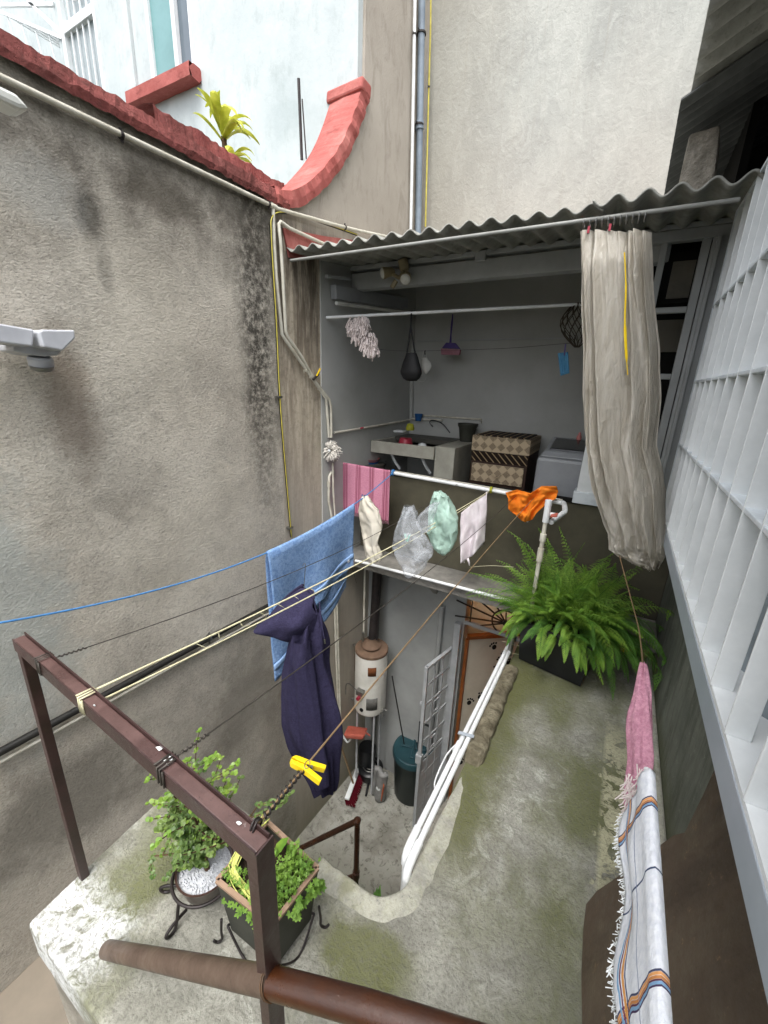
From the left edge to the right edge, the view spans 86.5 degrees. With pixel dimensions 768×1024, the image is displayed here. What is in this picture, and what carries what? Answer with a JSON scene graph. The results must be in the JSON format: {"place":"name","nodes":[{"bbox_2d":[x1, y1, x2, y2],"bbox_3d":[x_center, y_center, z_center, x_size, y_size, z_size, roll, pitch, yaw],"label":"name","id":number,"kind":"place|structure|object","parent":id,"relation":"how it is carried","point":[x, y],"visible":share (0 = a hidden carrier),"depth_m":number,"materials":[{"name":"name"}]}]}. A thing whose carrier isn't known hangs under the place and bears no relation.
{"place":"outdoors","nodes":[
{"label":"outdoors","id":0,"kind":"place"},
{"bbox_2d":[295,765,447,896],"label":"courtyard floor","id":1,"kind":"structure","parent":0,"point":[386,827],"depth_m":4.36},
{"bbox_2d":[0,0,65,65],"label":"house","id":2,"kind":"structure","parent":1,"relation":"on","point":[33,16],"depth_m":8.12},
{"bbox_2d":[0,0,61,59],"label":"canopy truss","id":3,"kind":"object","parent":2,"relation":"attached to","point":[52,37],"visible":0.31,"depth_m":5.37,"materials":[{"name":"metal"}]},
{"bbox_2d":[53,976,85,1023],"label":"support wall","id":4,"kind":"structure","parent":1,"relation":"on","point":[73,1015],"depth_m":1.48,"materials":[{"name":"paint"}]},
{"bbox_2d":[0,28,296,992],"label":"boundary wall","id":5,"kind":"structure","parent":1,"relation":"on","point":[140,440],"depth_m":2.14,"materials":[{"name":"paint"}]},
{"bbox_2d":[0,87,27,116],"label":"lamp shade","id":6,"kind":"object","parent":5,"relation":"attached to","point":[12,104],"visible":1,"depth_m":1.33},
{"bbox_2d":[0,956,68,1023],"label":"stair landing","id":7,"kind":"object","parent":5,"relation":"attached to","point":[29,994],"depth_m":2.03,"materials":[{"name":"beige tile"}]},
{"bbox_2d":[0,324,74,371],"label":"flood lamp","id":8,"kind":"object","parent":5,"relation":"attached to","point":[38,348],"visible":1,"depth_m":1.58,"materials":[{"name":"grey plastic"}]},
{"bbox_2d":[0,604,267,756],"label":"black conduit","id":9,"kind":"object","parent":5,"relation":"attached to","point":[28,736],"visible":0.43,"depth_m":2.30,"materials":[{"name":"grey metal"}]},
{"bbox_2d":[0,612,268,763],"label":"grey conduit","id":10,"kind":"object","parent":5,"relation":"attached to","point":[82,716],"visible":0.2,"depth_m":2.29,"materials":[{"name":"white plastic"}]},
{"bbox_2d":[0,73,386,237],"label":"coping pipe","id":11,"kind":"object","parent":5,"relation":"attached to","point":[39,95],"visible":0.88,"depth_m":1.92,"materials":[{"name":"white plastic"}]},
{"bbox_2d":[194,87,259,162],"bbox_3d":[-1.106,-2.481,2.952,0.388,0.884,0.420,6,18,11],"label":"dracaena","id":12,"kind":"object","parent":5,"relation":"on","point":[227,124],"visible":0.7,"depth_m":2.84,"materials":[{"name":"green plant"}]},
{"bbox_2d":[300,816,360,884],"bbox_3d":[-0.490,2.979,3.496,0.662,1.404,0.058,12,20,28],"label":"stair handrail","id":13,"kind":"object","parent":1,"relation":"on","point":[355,822],"visible":0.69,"depth_m":3.27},
{"bbox_2d":[342,747,363,807],"bbox_3d":[-0.356,2.734,4.663,0.312,1.126,0.419,12,20,28],"label":"broom","id":14,"kind":"object","parent":1,"relation":"on","point":[351,796],"visible":0.89,"depth_m":4.73,"materials":[{"name":"white paint"}]},
{"bbox_2d":[358,740,375,769],"bbox_3d":[-0.210,3.046,5.041,0.220,0.380,0.220,12,20,28],"label":"dark bucket","id":15,"kind":"object","parent":1,"relation":"on","point":[365,753],"visible":0.76,"depth_m":4.95,"materials":[{"name":"black plastic"}]},
{"bbox_2d":[358,757,382,784],"bbox_3d":[-0.169,3.170,5.019,0.310,0.160,0.310,12,20,28],"label":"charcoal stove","id":16,"kind":"object","parent":1,"relation":"on","point":[365,775],"visible":0.41,"depth_m":4.91,"materials":[{"name":"grey metal"}]},
{"bbox_2d":[371,765,388,802],"bbox_3d":[-0.059,3.120,4.682,0.224,0.427,0.111,17,23,40],"label":"bottle","id":17,"kind":"object","parent":1,"relation":"on","point":[379,783],"visible":1,"depth_m":4.64,"materials":[{"name":"grey plastic"}]},
{"bbox_2d":[393,735,432,805],"bbox_3d":[0.327,3.002,4.757,0.477,0.673,0.477,12,20,28],"label":"rubbish bin","id":18,"kind":"object","parent":1,"relation":"on","point":[405,764],"visible":0.53,"depth_m":4.61,"materials":[{"name":"teal plastic"}]},
{"bbox_2d":[391,676,404,743],"bbox_3d":[0.179,2.350,4.607,0.241,1.156,0.013,5,17,8],"label":"broom handle","id":19,"kind":"object","parent":18,"relation":"attached to","point":[398,710],"visible":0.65,"depth_m":4.57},
{"bbox_2d":[365,571,470,800],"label":"courtyard rear wall","id":20,"kind":"structure","parent":1,"relation":"on","point":[404,615],"depth_m":4.47,"materials":[{"name":"grey paint"}]},
{"bbox_2d":[345,572,387,793],"bbox_3d":[-0.195,1.899,4.485,0.458,2.902,0.376,-2,18,-13],"label":"water heater","id":21,"kind":"object","parent":20,"relation":"attached to","point":[371,653],"visible":0.98,"depth_m":4.32,"materials":[{"name":"beige metal"}]},
{"bbox_2d":[344,726,369,739],"bbox_3d":[-0.293,2.471,4.556,0.277,0.098,0.184,5,17,8],"label":"dustpan","id":22,"kind":"object","parent":21,"relation":"attached to","point":[354,732],"visible":1,"depth_m":4.52,"materials":[{"name":"red plastic"}]},
{"bbox_2d":[363,569,365,633],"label":"heater pipe","id":23,"kind":"object","parent":21,"relation":"attached to","point":[364,592],"visible":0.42,"depth_m":4.31,"materials":[{"name":"white plastic"}]},
{"bbox_2d":[426,604,444,751],"bbox_3d":[0.533,2.135,4.465,0.067,2.514,0.056,12,20,28],"label":"drain pipe","id":24,"kind":"object","parent":20,"relation":"attached to","point":[439,629],"visible":0.45,"depth_m":4.21,"materials":[{"name":"metal"}]},
{"bbox_2d":[455,600,519,640],"bbox_3d":[1.141,1.011,3.800,0.993,0.332,0.030,12,20,28],"label":"iron fanlight","id":25,"kind":"object","parent":20,"relation":"attached to","point":[494,630],"visible":0.53,"depth_m":3.88,"materials":[{"name":"grey metal"}]},
{"bbox_2d":[437,621,461,804],"bbox_3d":[0.696,2.233,4.393,0.065,2.382,0.056,12,20,28],"label":"door post","id":26,"kind":"object","parent":1,"relation":"on","point":[452,681],"depth_m":4.26,"materials":[{"name":"metal"}]},
{"bbox_2d":[412,646,451,826],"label":"gate","id":27,"kind":"structure","parent":26,"relation":"attached to","point":[427,769],"depth_m":4.28,"materials":[{"name":"metal"}]},
{"bbox_2d":[448,631,519,798],"bbox_3d":[1.182,2.295,4.487,0.824,2.242,0.072,-1,17,-9],"label":"door","id":28,"kind":"structure","parent":26,"relation":"attached to","point":[483,652],"depth_m":4.25,"materials":[{"name":"beige paint"}]},
{"bbox_2d":[271,0,709,837],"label":"tall building","id":29,"kind":"structure","parent":1,"relation":"on","point":[549,106],"depth_m":3.27,"materials":[{"name":"beige paint"}]},
{"bbox_2d":[56,0,362,184],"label":"neighbour house","id":30,"kind":"structure","parent":29,"relation":"attached to","point":[253,60],"depth_m":3.54,"materials":[{"name":"white paint"}]},
{"bbox_2d":[56,0,104,89],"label":"window","id":31,"kind":"structure","parent":30,"relation":"in","point":[77,21],"depth_m":4.67,"materials":[{"name":"white paint"}]},
{"bbox_2d":[144,0,193,77],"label":"window","id":32,"kind":"structure","parent":30,"relation":"in","point":[168,26],"depth_m":3.79,"materials":[{"name":"glass"}]},
{"bbox_2d":[271,208,329,437],"bbox_3d":[-0.587,-1.280,3.032,0.031,1.486,0.559,13,20,31],"label":"wall pipe","id":33,"kind":"object","parent":29,"relation":"attached to","point":[280,313],"depth_m":2.80,"materials":[{"name":"white plastic"}]},
{"bbox_2d":[297,78,306,159],"bbox_3d":[-0.604,-2.896,3.012,0.074,0.490,0.022,12,20,28],"label":"steel rod","id":34,"kind":"object","parent":29,"relation":"attached to","point":[300,118],"visible":1,"depth_m":3.01,"materials":[{"name":"black metal"}]},
{"bbox_2d":[277,220,332,437],"bbox_3d":[-0.568,-1.265,3.058,0.033,1.443,0.539,13,20,31],"label":"wall pipe","id":35,"kind":"object","parent":29,"relation":"attached to","point":[285,225],"depth_m":2.83,"materials":[{"name":"white plastic"}]},
{"bbox_2d":[269,211,356,536],"bbox_3d":[-0.522,-1.008,3.264,0.043,2.362,0.926,13,20,30],"label":"wall cable","id":36,"kind":"object","parent":29,"relation":"attached to","point":[289,527],"depth_m":2.89,"materials":[{"name":"yellow plastic"}]},
{"bbox_2d":[323,440,342,461],"bbox_3d":[-0.442,-0.514,3.468,0.193,0.193,0.090,12,20,28],"label":"mop head","id":37,"kind":"object","parent":29,"relation":"attached to","point":[331,455],"visible":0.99,"depth_m":3.44},
{"bbox_2d":[327,471,339,710],"bbox_3d":[-0.490,1.052,4.053,0.031,2.972,0.186,13,20,31],"label":"riser pipe","id":38,"kind":"object","parent":29,"relation":"attached to","point":[331,516],"visible":0.55,"depth_m":4.09,"materials":[{"name":"white plastic"}]},
{"bbox_2d":[332,463,340,714],"bbox_3d":[-0.461,0.947,4.023,0.018,2.908,0.145,13,20,31],"label":"riser pipe","id":39,"kind":"object","parent":29,"relation":"attached to","point":[333,493],"visible":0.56,"depth_m":4.09,"materials":[{"name":"white plastic"}]},
{"bbox_2d":[325,275,350,280],"bbox_3d":[-0.353,-1.810,3.154,0.030,0.057,0.280,13,20,31],"label":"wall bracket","id":40,"kind":"object","parent":29,"relation":"attached to","point":[338,277],"depth_m":3.13,"materials":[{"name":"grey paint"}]},
{"bbox_2d":[365,462,384,468],"bbox_3d":[-0.157,-0.289,4.216,0.320,0.440,0.320,12,20,28],"label":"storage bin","id":41,"kind":"object","parent":29,"relation":"attached to","point":[380,465],"visible":0.14,"depth_m":4.06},
{"bbox_2d":[409,303,414,418],"bbox_3d":[0.300,-1.706,4.337,0.102,1.401,0.044,12,20,28],"label":"corner pipe","id":42,"kind":"object","parent":29,"relation":"attached to","point":[411,396],"visible":0.5,"depth_m":4.43,"materials":[{"name":"paint"}]},
{"bbox_2d":[409,0,416,228],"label":"downpipe","id":43,"kind":"object","parent":29,"relation":"attached to","point":[414,34],"visible":0.83,"depth_m":3.55,"materials":[{"name":"white plastic"}]},
{"bbox_2d":[415,0,425,233],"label":"downpipe","id":44,"kind":"object","parent":29,"relation":"attached to","point":[419,121],"visible":0.9,"depth_m":3.61,"materials":[{"name":"grey plastic"}]},
{"bbox_2d":[425,0,431,226],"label":"downpipe","id":45,"kind":"object","parent":29,"relation":"attached to","point":[428,111],"visible":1,"depth_m":3.67,"materials":[{"name":"yellow metal"}]},
{"bbox_2d":[319,229,671,652],"bbox_3d":[0.987,-0.697,3.380,2.641,2.725,1.471,12,20,28],"label":"laundry room","id":46,"kind":"object","parent":29,"relation":"attached to","point":[524,388],"visible":0.57,"depth_m":3.72,"materials":[{"name":"paint"}]},
{"bbox_2d":[330,285,408,311],"bbox_3d":[-0.085,-1.846,3.578,0.074,0.236,1.096,13,20,31],"label":"shelf","id":47,"kind":"object","parent":46,"relation":"attached to","point":[345,293],"visible":0.95,"depth_m":3.46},
{"bbox_2d":[333,418,441,433],"bbox_3d":[-0.005,-0.868,4.043,1.381,0.091,0.330,-12,22,-39],"label":"water pipe","id":48,"kind":"object","parent":46,"relation":"attached to","point":[354,429],"visible":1,"depth_m":4.04,"materials":[{"name":"white plastic"}]},
{"bbox_2d":[380,257,410,288],"bbox_3d":[0.099,-1.790,3.062,0.267,0.219,0.148,12,20,28],"label":"spot lamp","id":49,"kind":"object","parent":46,"relation":"attached to","point":[404,277],"visible":1,"depth_m":3.04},
{"bbox_2d":[371,434,471,481],"bbox_3d":[0.414,-0.213,4.255,0.861,1.073,0.759,12,20,28],"label":"laundry sink","id":50,"kind":"object","parent":46,"relation":"on","point":[451,457],"visible":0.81,"depth_m":3.84,"materials":[{"name":"concrete"}]},
{"bbox_2d":[399,437,412,444],"bbox_3d":[0.210,-0.676,3.980,0.156,0.095,0.156,12,20,28],"label":"upturned bowl","id":51,"kind":"object","parent":50,"relation":"on","point":[405,440],"visible":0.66,"depth_m":3.92,"materials":[{"name":"red plastic"}]},
{"bbox_2d":[406,423,414,430],"bbox_3d":[0.269,-0.873,4.177,0.090,0.070,0.090,12,20,28],"label":"soap cup","id":52,"kind":"object","parent":50,"relation":"on","point":[409,426],"visible":1,"depth_m":4.15,"materials":[{"name":"yellow plastic"}]},
{"bbox_2d":[458,423,477,441],"bbox_3d":[0.829,-0.793,4.067,0.200,0.175,0.200,12,20,28],"label":"flower pot","id":53,"kind":"object","parent":50,"relation":"on","point":[467,431],"visible":0.96,"depth_m":4.00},
{"bbox_2d":[355,559,509,600],"bbox_3d":[0.370,0.575,3.494,1.474,0.055,0.026,12,20,28],"label":"edge pipe","id":54,"kind":"object","parent":46,"relation":"attached to","point":[422,577],"visible":0.68,"depth_m":3.48,"materials":[{"name":"white plastic"}]},
{"bbox_2d":[423,415,481,422],"bbox_3d":[0.692,-0.991,4.320,0.711,0.047,0.020,12,20,28],"label":"shelf","id":55,"kind":"object","parent":46,"relation":"attached to","point":[453,417],"visible":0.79,"depth_m":4.29,"materials":[{"name":"white plastic"}]},
{"bbox_2d":[326,303,580,318],"bbox_3d":[0.529,-1.481,3.004,1.989,0.129,0.022,5,18,10],"label":"hanging rod","id":56,"kind":"object","parent":46,"relation":"attached to","point":[461,310],"visible":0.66,"depth_m":2.99,"materials":[{"name":"white plastic"}]},
{"bbox_2d":[345,315,379,361],"bbox_3d":[-0.166,-1.332,3.137,0.301,0.324,0.102,12,20,28],"label":"mop head","id":57,"kind":"object","parent":56,"relation":"hanging from","point":[358,331],"visible":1,"depth_m":3.11},
{"bbox_2d":[400,313,421,380],"bbox_3d":[0.215,-1.254,3.102,0.178,0.498,0.096,12,20,28],"label":"hand bag","id":58,"kind":"object","parent":56,"relation":"hanging from","point":[411,370],"visible":1,"depth_m":3.10,"materials":[{"name":"black fabric"}]},
{"bbox_2d":[441,314,460,354],"bbox_3d":[0.639,-1.664,3.836,0.196,0.354,0.035,12,20,28],"label":"sponge wiper","id":59,"kind":"object","parent":56,"relation":"hanging from","point":[452,348],"visible":1,"depth_m":3.85,"materials":[{"name":"purple plastic"}]},
{"bbox_2d":[560,302,582,347],"bbox_3d":[1.377,-1.326,2.901,0.242,0.292,0.193,12,20,28],"label":"net bag","id":60,"kind":"object","parent":56,"relation":"hanging from","point":[569,339],"visible":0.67,"depth_m":2.91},
{"bbox_2d":[379,343,568,350],"bbox_3d":[0.810,-1.388,3.512,1.667,0.075,0.931,6,18,12],"label":"thin line","id":61,"kind":"object","parent":46,"relation":"on","point":[480,349],"visible":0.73,"depth_m":3.62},
{"bbox_2d":[420,350,430,381],"bbox_3d":[0.393,-1.421,3.975,0.140,0.291,0.036,12,20,28],"label":"face mask","id":62,"kind":"object","parent":61,"relation":"hanging from","point":[426,365],"visible":0.96,"depth_m":3.96,"materials":[{"name":"white fabric"}]},
{"bbox_2d":[558,344,568,375],"bbox_3d":[1.352,-1.141,3.064,0.104,0.226,0.012,12,20,28],"label":"face mask","id":63,"kind":"object","parent":61,"relation":"hanging from","point":[563,358],"visible":1,"depth_m":3.07,"materials":[{"name":"blue fabric"}]},
{"bbox_2d":[390,471,567,622],"bbox_3d":[0.364,0.196,3.275,1.942,0.990,0.461,12,20,28],"label":"parapet rail","id":64,"kind":"object","parent":46,"relation":"attached to","point":[547,514],"visible":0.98,"depth_m":2.69,"materials":[{"name":"white metal"}]},
{"bbox_2d":[0,469,394,623],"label":"blue line","id":65,"kind":"object","parent":64,"relation":"attached to","point":[46,614],"visible":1,"depth_m":1.80,"materials":[{"name":"fabric"}]},
{"bbox_2d":[265,503,354,680],"bbox_3d":[-0.480,0.532,2.902,0.102,1.045,0.870,12,20,28],"label":"bath towel","id":66,"kind":"object","parent":65,"relation":"hanging from","point":[331,536],"visible":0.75,"depth_m":2.80,"materials":[{"name":"blue fabric"}]},
{"bbox_2d":[358,494,382,561],"bbox_3d":[-0.109,0.137,3.250,0.225,0.551,0.096,12,20,28],"label":"cream cloth","id":67,"kind":"object","parent":65,"relation":"hanging from","point":[370,518],"visible":0.98,"depth_m":3.21,"materials":[{"name":"beige fabric"}]},
{"bbox_2d":[343,462,390,523],"bbox_3d":[-0.179,-0.177,3.701,0.542,0.502,0.067,12,20,28],"label":"striped towel","id":68,"kind":"object","parent":64,"relation":"hanging from","point":[359,481],"visible":0.77,"depth_m":3.64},
{"bbox_2d":[505,486,557,521],"bbox_3d":[1.053,-0.064,2.960,0.358,0.304,0.066,12,20,28],"label":"orange cloth","id":69,"kind":"object","parent":64,"relation":"hanging from","point":[519,502],"visible":0.93,"depth_m":2.96,"materials":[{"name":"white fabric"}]},
{"bbox_2d":[395,470,562,499],"bbox_3d":[0.715,-0.234,3.408,1.453,0.042,0.012,12,20,28],"label":"thin rod","id":70,"kind":"object","parent":46,"relation":"on","point":[462,482],"visible":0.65,"depth_m":3.44,"materials":[{"name":"white plastic"}]},
{"bbox_2d":[469,431,540,491],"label":"woven storage baskets","id":71,"kind":"object","parent":46,"relation":"on","point":[504,459],"visible":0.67,"depth_m":3.62,"materials":[{"name":"wicker"}]},
{"bbox_2d":[286,169,764,271],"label":"corrugated roof","id":72,"kind":"structure","parent":46,"relation":"on","point":[718,187],"depth_m":2.23,"materials":[{"name":"metal"}]},
{"bbox_2d":[290,197,740,261],"bbox_3d":[0.404,-1.486,2.212,2.398,0.034,0.019,12,20,28],"label":"curtain rail","id":73,"kind":"object","parent":72,"relation":"attached to","point":[642,212],"visible":1,"depth_m":2.02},
{"bbox_2d":[580,212,665,571],"bbox_3d":[1.191,-0.536,2.029,0.653,1.671,0.248,12,20,28],"label":"curtain","id":74,"kind":"object","parent":73,"relation":"hanging from","point":[621,380],"visible":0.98,"depth_m":1.98,"materials":[{"name":"fabric"}]},
{"bbox_2d":[619,555,642,662],"bbox_3d":[0.990,0.362,1.626,0.052,0.169,1.163,11,19,25],"label":"tie string","id":75,"kind":"object","parent":74,"relation":"attached to","point":[634,613],"visible":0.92,"depth_m":1.62,"materials":[{"name":"fabric"}]},
{"bbox_2d":[679,126,719,189],"bbox_3d":[1.716,-1.816,2.213,0.192,0.349,0.263,12,20,28],"label":"concrete stub","id":76,"kind":"object","parent":72,"relation":"on","point":[699,165],"visible":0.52,"depth_m":2.12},
{"bbox_2d":[532,437,585,497],"bbox_3d":[1.631,-0.019,3.587,0.580,1.186,0.569,12,20,28],"label":"washing machine","id":77,"kind":"object","parent":46,"relation":"on","point":[559,462],"visible":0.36,"depth_m":3.31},
{"bbox_2d":[652,217,732,490],"bbox_3d":[1.785,-0.804,2.559,0.528,1.665,0.370,12,20,28],"label":"glazed screen","id":78,"kind":"object","parent":46,"relation":"attached to","point":[682,324],"visible":0.41,"depth_m":2.36,"materials":[{"name":"grey paint"}]},
{"bbox_2d":[666,260,696,298],"bbox_3d":[1.695,-1.326,2.330,0.109,0.190,0.007,12,20,28],"label":"poster","id":79,"kind":"object","parent":78,"relation":"attached to","point":[681,278],"visible":1,"depth_m":2.33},
{"bbox_2d":[639,573,713,844],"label":"house wall","id":80,"kind":"structure","parent":1,"relation":"on","point":[683,768],"depth_m":1.89,"materials":[{"name":"grey paint"}]},
{"bbox_2d":[663,158,767,1003],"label":"window grille","id":81,"kind":"object","parent":80,"relation":"attached to","point":[715,544],"depth_m":1.13,"materials":[{"name":"white metal"}]},
{"bbox_2d":[723,96,767,182],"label":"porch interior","id":82,"kind":"object","parent":80,"relation":"on","point":[745,158],"visible":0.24,"depth_m":2.29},
{"bbox_2d":[664,0,767,194],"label":"porch roof","id":83,"kind":"structure","parent":82,"relation":"attached to","point":[729,85],"depth_m":1.93,"materials":[{"name":"wood"}]},
{"bbox_3d":[0.289,0.636,0.415,0.018,0.012,0.975,12,20,28],"label":"towel rod","id":84,"kind":"object","parent":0,"visible":0},
{"bbox_2d":[615,662,653,824],"bbox_3d":[0.613,0.548,0.985,0.067,0.263,0.272,12,20,28],"label":"knit towel","id":85,"kind":"object","parent":84,"relation":"hanging from","point":[639,738],"visible":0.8,"depth_m":0.98,"materials":[{"name":"pink fabric"}]},
{"bbox_2d":[605,768,672,1023],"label":"striped cloth","id":86,"kind":"object","parent":84,"relation":"hanging from","point":[641,991],"visible":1,"depth_m":0.62,"materials":[{"name":"white fabric"}]},
{"bbox_3d":[0.833,2.706,2.473,0.830,2.628,3.190,12,20,28],"label":"courtyard wall","id":87,"kind":"object","parent":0,"visible":0},
{"bbox_2d":[30,641,643,1023],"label":"roof slab","id":88,"kind":"structure","parent":87,"relation":"on","point":[480,916],"depth_m":1.48,"materials":[{"name":"concrete"}]},
{"bbox_2d":[12,632,284,1023],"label":"clothes line stand","id":89,"kind":"object","parent":88,"relation":"on","point":[223,817],"visible":1,"depth_m":0.85,"materials":[{"name":"brown metal"}]},
{"bbox_2d":[33,484,456,675],"bbox_3d":[-0.185,0.139,2.196,0.034,0.125,2.701,14,21,33],"label":"wire line","id":90,"kind":"object","parent":89,"relation":"attached to","point":[37,664],"visible":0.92,"depth_m":1.36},
{"bbox_2d":[253,563,342,797],"bbox_3d":[-0.443,0.930,2.164,0.504,1.434,0.250,12,20,28],"label":"hooded top","id":91,"kind":"object","parent":90,"relation":"hanging from","point":[311,720],"visible":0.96,"depth_m":2.05,"materials":[{"name":"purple fabric"}]},
{"bbox_2d":[75,486,492,715],"bbox_3d":[0.042,0.158,2.075,0.035,0.113,2.738,14,21,33],"label":"cream line","id":92,"kind":"object","parent":89,"relation":"attached to","point":[81,706],"visible":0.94,"depth_m":1.33,"materials":[{"name":"fabric"}]},
{"bbox_2d":[427,490,457,555],"bbox_3d":[0.349,0.069,2.466,0.198,0.407,0.130,12,20,28],"label":"plastic bag","id":93,"kind":"object","parent":92,"relation":"hanging from","point":[442,534],"visible":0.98,"depth_m":2.43,"materials":[{"name":"green"}]},
{"bbox_2d":[460,492,486,565],"bbox_3d":[0.682,0.132,3.168,0.203,0.623,0.098,12,20,28],"label":"white cloth","id":94,"kind":"object","parent":92,"relation":"hanging from","point":[473,518],"visible":0.96,"depth_m":3.15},
{"bbox_2d":[153,496,515,788],"bbox_3d":[0.270,0.218,1.932,0.035,0.068,2.716,13,20,30],"label":"wire line","id":95,"kind":"object","parent":89,"relation":"attached to","point":[160,776],"visible":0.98,"depth_m":0.95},
{"bbox_2d":[249,498,533,832],"bbox_3d":[0.426,0.235,1.853,0.016,0.054,2.699,11,20,27],"label":"wire line","id":96,"kind":"object","parent":89,"relation":"attached to","point":[258,820],"visible":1,"depth_m":0.88,"materials":[{"name":"beige plastic"}]},
{"bbox_2d":[290,755,325,785],"bbox_3d":[-0.159,0.532,0.855,0.074,0.041,0.037,7,18,17],"label":"clothes peg","id":97,"kind":"object","parent":96,"relation":"attached to","point":[299,763],"visible":1,"depth_m":0.84,"materials":[{"name":"yellow plastic"}]},
{"bbox_2d":[159,838,233,939],"bbox_3d":[-0.664,1.330,1.477,0.258,0.133,0.312,12,20,28],"label":"jade pot","id":98,"kind":"object","parent":88,"relation":"on","point":[197,888],"visible":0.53,"depth_m":1.42,"materials":[{"name":"white metal"}]},
{"bbox_2d":[144,727,294,881],"bbox_3d":[-0.614,1.017,1.327,0.597,0.652,0.316,12,20,28],"label":"jade bush","id":99,"kind":"object","parent":98,"relation":"in","point":[198,842],"visible":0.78,"depth_m":1.34,"materials":[{"name":"green plant"}]},
{"bbox_2d":[213,820,329,965],"bbox_3d":[-0.367,1.294,1.353,0.308,0.308,0.264,12,20,28],"label":"herb planter","id":100,"kind":"object","parent":88,"relation":"on","point":[290,930],"visible":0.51,"depth_m":1.31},
{"bbox_2d":[227,814,269,898],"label":"yellow shoots","id":101,"kind":"object","parent":100,"relation":"in","point":[236,857],"visible":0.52,"depth_m":1.29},
{"bbox_2d":[220,818,326,933],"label":"herbs","id":102,"kind":"object","parent":100,"relation":"in","point":[314,890],"visible":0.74,"depth_m":1.27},
{"bbox_2d":[99,939,486,1023],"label":"leaning tube","id":103,"kind":"object","parent":88,"relation":"on","point":[334,1000],"visible":0.94,"depth_m":0.77,"materials":[{"name":"metal"}]},
{"bbox_2d":[400,643,514,889],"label":"edge pipes","id":104,"kind":"object","parent":88,"relation":"attached to","point":[412,848],"visible":0.81,"depth_m":1.92,"materials":[{"name":"white plastic"}]},
{"bbox_2d":[434,745,454,787],"bbox_3d":[0.304,1.262,2.043,0.035,0.027,0.303,12,20,28],"label":"white string","id":105,"kind":"object","parent":104,"relation":"attached to","point":[441,765],"visible":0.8,"depth_m":2.04,"materials":[{"name":"plastic"}]},
{"bbox_2d":[508,624,516,655],"bbox_3d":[0.923,0.861,2.847,0.108,0.334,0.059,8,18,18],"label":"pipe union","id":106,"kind":"object","parent":104,"relation":"attached to","point":[510,647],"visible":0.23,"depth_m":2.86,"materials":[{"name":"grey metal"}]},
{"bbox_2d":[519,612,597,685],"bbox_3d":[1.188,0.894,2.777,0.464,0.312,0.324,16,22,38],"label":"black planter","id":107,"kind":"object","parent":88,"relation":"on","point":[554,664],"visible":0.29,"depth_m":2.69,"materials":[{"name":"plastic"}]},
{"bbox_2d":[466,527,673,699],"bbox_3d":[1.214,0.550,2.780,1.244,0.929,0.999,12,20,28],"label":"fern","id":108,"kind":"object","parent":107,"relation":"in","point":[576,606],"visible":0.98,"depth_m":2.58,"materials":[{"name":"green plant"}]},
{"bbox_2d":[581,770,767,1023],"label":"brown sheet","id":109,"kind":"object","parent":88,"relation":"on","point":[715,974],"visible":0.64,"depth_m":1.00,"materials":[{"name":"paint"}]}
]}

